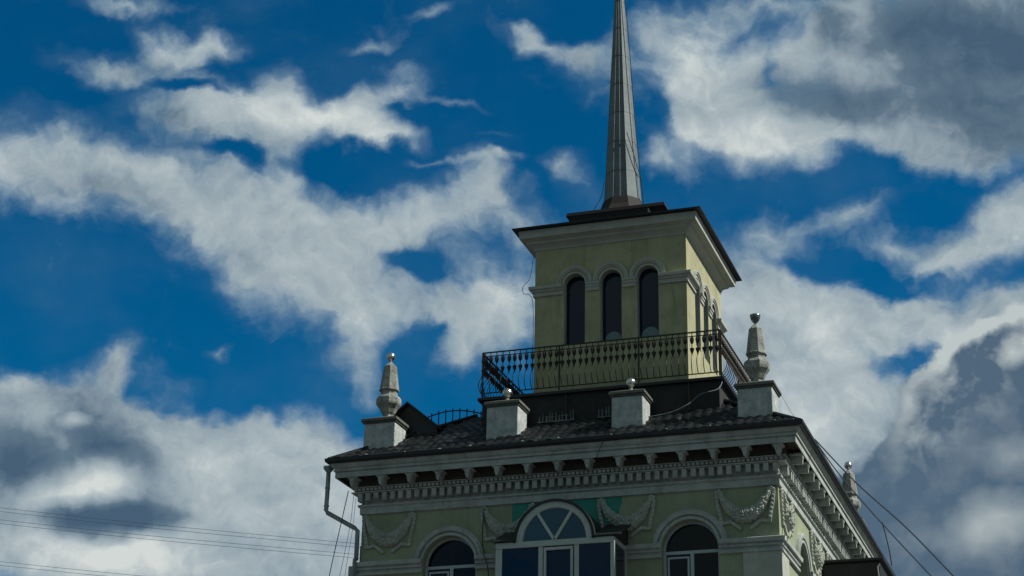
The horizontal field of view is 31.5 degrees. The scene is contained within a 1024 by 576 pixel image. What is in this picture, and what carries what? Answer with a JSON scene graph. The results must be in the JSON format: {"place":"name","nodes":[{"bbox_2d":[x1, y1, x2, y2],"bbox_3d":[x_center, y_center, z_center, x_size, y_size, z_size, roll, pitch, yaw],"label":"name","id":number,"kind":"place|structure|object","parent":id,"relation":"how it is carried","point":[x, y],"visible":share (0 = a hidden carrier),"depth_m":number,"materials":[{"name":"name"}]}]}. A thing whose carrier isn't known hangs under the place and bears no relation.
{"place":"outdoors","nodes":[
{"label":"outdoors","id":0,"kind":"place"},
{"bbox_2d":[0,565,99,575],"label":"power line","id":1,"kind":"object","parent":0,"point":[50,570],"visible":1,"depth_m":92.81,"materials":[{"name":"black metal"}]},
{"bbox_2d":[0,561,138,575],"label":"power line","id":2,"kind":"object","parent":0,"point":[67,568],"visible":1,"depth_m":92.72,"materials":[{"name":"black metal"}]},
{"bbox_2d":[0,0,1023,575],"label":"sky","id":3,"kind":"structure","parent":0,"point":[222,222],"materials":[{"name":"blue"}]},
{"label":"pavement","id":4,"kind":"structure","parent":0,"visible":0},
{"bbox_2d":[325,399,895,575],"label":"corner building","id":5,"kind":"structure","parent":4,"relation":"on","point":[724,489],"depth_m":46.97,"materials":[{"name":"paint"}]},
{"bbox_2d":[0,523,359,558],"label":"power line","id":6,"kind":"object","parent":5,"relation":"attached to","point":[173,541],"visible":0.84,"depth_m":92.44,"materials":[{"name":"black metal"}]},
{"bbox_2d":[5,508,354,543],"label":"power line","id":7,"kind":"object","parent":5,"relation":"attached to","point":[175,526],"visible":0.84,"depth_m":92.74,"materials":[{"name":"black metal"}]},
{"bbox_2d":[0,511,359,547],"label":"power line","id":8,"kind":"object","parent":5,"relation":"attached to","point":[176,530],"visible":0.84,"depth_m":92.63,"materials":[{"name":"black metal"}]},
{"bbox_2d":[5,520,359,554],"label":"power line","id":9,"kind":"object","parent":5,"relation":"attached to","point":[179,538],"visible":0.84,"depth_m":92.44,"materials":[{"name":"black metal"}]},
{"bbox_2d":[329,491,348,575],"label":"hanging wire","id":10,"kind":"object","parent":5,"relation":"hanging from","point":[338,533],"visible":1,"depth_m":48.65,"materials":[{"name":"rubber"}]},
{"bbox_2d":[323,465,359,575],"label":"drainpipe","id":11,"kind":"object","parent":5,"relation":"attached to","point":[328,469],"visible":0.98,"depth_m":48.85,"materials":[{"name":"metal"}]},
{"bbox_2d":[340,496,353,572],"bbox_3d":[-4.549,7.385,48.404,0.513,3.801,0.013,-6,-23,18],"label":"hanging wire","id":12,"kind":"object","parent":5,"relation":"hanging from","point":[348,534],"visible":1,"depth_m":48.66,"materials":[{"name":"black metal"}]},
{"bbox_2d":[345,498,355,572],"bbox_3d":[-4.473,7.423,48.361,0.471,3.701,0.011,-6,-23,18],"label":"hanging wire","id":13,"kind":"object","parent":5,"relation":"hanging from","point":[351,535],"visible":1,"depth_m":48.61,"materials":[{"name":"black metal"}]},
{"bbox_2d":[361,352,409,448],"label":"parapet pier","id":14,"kind":"structure","parent":5,"relation":"on","point":[387,429],"depth_m":50.00,"materials":[{"name":"paint"}]},
{"bbox_2d":[425,538,474,575],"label":"window","id":15,"kind":"structure","parent":5,"relation":"in","point":[451,556],"depth_m":47.93,"materials":[{"name":"black glass"}]},
{"bbox_2d":[428,408,481,424],"bbox_3d":[-1.751,4.091,51.716,1.913,1.371,0.036,-6,-23,18],"label":"roof fence","id":16,"kind":"object","parent":5,"relation":"on","point":[466,410],"visible":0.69,"depth_m":51.88,"materials":[{"name":"black metal"}]},
{"bbox_2d":[482,508,488,575],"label":"facade cable","id":17,"kind":"object","parent":5,"relation":"attached to","point":[482,542],"visible":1,"depth_m":47.37,"materials":[{"name":"rubber"}]},
{"bbox_2d":[484,388,529,439],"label":"parapet pier","id":18,"kind":"structure","parent":5,"relation":"on","point":[506,417],"depth_m":48.71,"materials":[{"name":"paint"}]},
{"bbox_2d":[538,409,574,422],"bbox_3d":[1.206,3.480,49.245,1.040,0.323,0.050,-6,-23,18],"label":"broken lattice","id":19,"kind":"object","parent":5,"relation":"on","point":[556,420],"visible":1,"depth_m":49.20,"materials":[{"name":"teal paint"}]},
{"bbox_2d":[597,406,611,417],"bbox_3d":[2.571,3.339,48.808,0.560,0.302,0.050,-6,-23,18],"label":"broken lattice","id":20,"kind":"object","parent":5,"relation":"on","point":[606,416],"visible":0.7,"depth_m":48.79,"materials":[{"name":"teal paint"}]},
{"bbox_2d":[477,376,737,441],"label":"roof terrace","id":21,"kind":"structure","parent":5,"relation":"on","point":[665,396],"depth_m":49.04,"materials":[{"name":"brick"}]},
{"bbox_2d":[478,354,523,397],"bbox_3d":[0.214,3.674,53.576,0.224,1.310,6.851,-6,-23,18],"label":"terrace railing","id":22,"kind":"object","parent":21,"relation":"on","point":[504,381],"visible":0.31,"depth_m":51.67,"materials":[{"name":"black metal"}]},
{"bbox_2d":[482,329,720,396],"bbox_3d":[2.354,2.049,49.481,6.762,1.310,0.224,-6,-23,18],"label":"terrace railing","id":23,"kind":"object","parent":21,"relation":"on","point":[635,354],"visible":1,"depth_m":49.52,"materials":[{"name":"black metal"}]},
{"bbox_2d":[512,0,741,392],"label":"lookout tower","id":24,"kind":"structure","parent":21,"relation":"on","point":[623,262],"depth_m":51.77,"materials":[{"name":"yellow paint"}]},
{"bbox_2d":[522,256,533,392],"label":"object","id":25,"kind":"object","parent":24,"relation":"attached to","point":[533,320],"depth_m":51.97,"materials":[{"name":"black metal"}]},
{"bbox_2d":[566,277,584,343],"bbox_3d":[1.862,0.681,51.887,0.620,2.160,0.040,-6,-23,18],"label":"window","id":26,"kind":"structure","parent":24,"relation":"in","point":[575,315],"depth_m":51.91,"materials":[{"name":"black glass"}]},
{"bbox_2d":[603,273,621,339],"bbox_3d":[2.886,0.568,51.562,0.620,2.160,0.040,-6,-23,18],"label":"window","id":27,"kind":"structure","parent":24,"relation":"in","point":[612,294],"depth_m":51.59,"materials":[{"name":"black glass"}]},
{"bbox_2d":[625,0,643,203],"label":"lightning cable","id":28,"kind":"object","parent":24,"relation":"attached to","point":[633,102],"visible":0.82,"depth_m":55.98,"materials":[{"name":"metal"}]},
{"bbox_2d":[626,132,642,199],"bbox_3d":[3.741,-3.507,54.970,0.588,2.604,0.047,11,-24,-23],"label":"lightning cable","id":29,"kind":"object","parent":24,"relation":"attached to","point":[636,163],"visible":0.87,"depth_m":55.08,"materials":[{"name":"metal"}]},
{"bbox_2d":[639,269,658,336],"bbox_3d":[3.905,0.455,51.239,0.620,2.160,0.040,-6,-23,18],"label":"window","id":30,"kind":"structure","parent":24,"relation":"in","point":[648,279],"depth_m":51.26,"materials":[{"name":"black glass"}]},
{"bbox_2d":[720,329,751,394],"bbox_3d":[6.718,2.955,51.511,0.224,1.310,6.851,-6,-23,18],"label":"terrace railing","id":31,"kind":"object","parent":21,"relation":"on","point":[738,371],"visible":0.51,"depth_m":49.59,"materials":[{"name":"black metal"}]},
{"bbox_2d":[608,378,652,427],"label":"parapet pier","id":32,"kind":"structure","parent":5,"relation":"on","point":[631,406],"depth_m":47.66,"materials":[{"name":"paint"}]},
{"bbox_2d":[648,382,721,416],"bbox_3d":[4.624,2.839,47.463,2.083,1.189,0.495,6,-23,-12],"label":"dangling cable","id":33,"kind":"object","parent":5,"relation":"on","point":[688,403],"visible":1,"depth_m":47.21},
{"bbox_2d":[664,522,719,575],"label":"window","id":34,"kind":"structure","parent":5,"relation":"in","point":[691,548],"depth_m":45.90,"materials":[{"name":"black glass"}]},
{"bbox_2d":[734,313,781,417],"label":"parapet pier","id":35,"kind":"structure","parent":5,"relation":"on","point":[758,395],"depth_m":46.78,"materials":[{"name":"paint"}]},
{"bbox_2d":[842,462,867,527],"bbox_3d":[11.041,7.342,59.537,1.057,3.392,1.087,-6,-23,18],"label":"finial","id":36,"kind":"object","parent":5,"relation":"on","point":[849,491],"depth_m":59.63,"materials":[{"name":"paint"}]},
{"bbox_2d":[817,443,931,575],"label":"service cable","id":37,"kind":"object","parent":5,"relation":"attached to","point":[873,513],"visible":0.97,"depth_m":43.81,"materials":[{"name":"rubber"}]},
{"bbox_2d":[882,522,891,565],"bbox_3d":[9.060,6.186,43.788,0.046,0.757,1.316,-6,-23,18],"label":"branch cable","id":38,"kind":"object","parent":37,"relation":"attached to","point":[887,544],"visible":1,"depth_m":43.84,"materials":[{"name":"rubber"}]},
{"bbox_2d":[815,439,953,575],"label":"service cable","id":39,"kind":"object","parent":5,"relation":"attached to","point":[941,563],"visible":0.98,"depth_m":43.22,"materials":[{"name":"rubber"}]}
]}

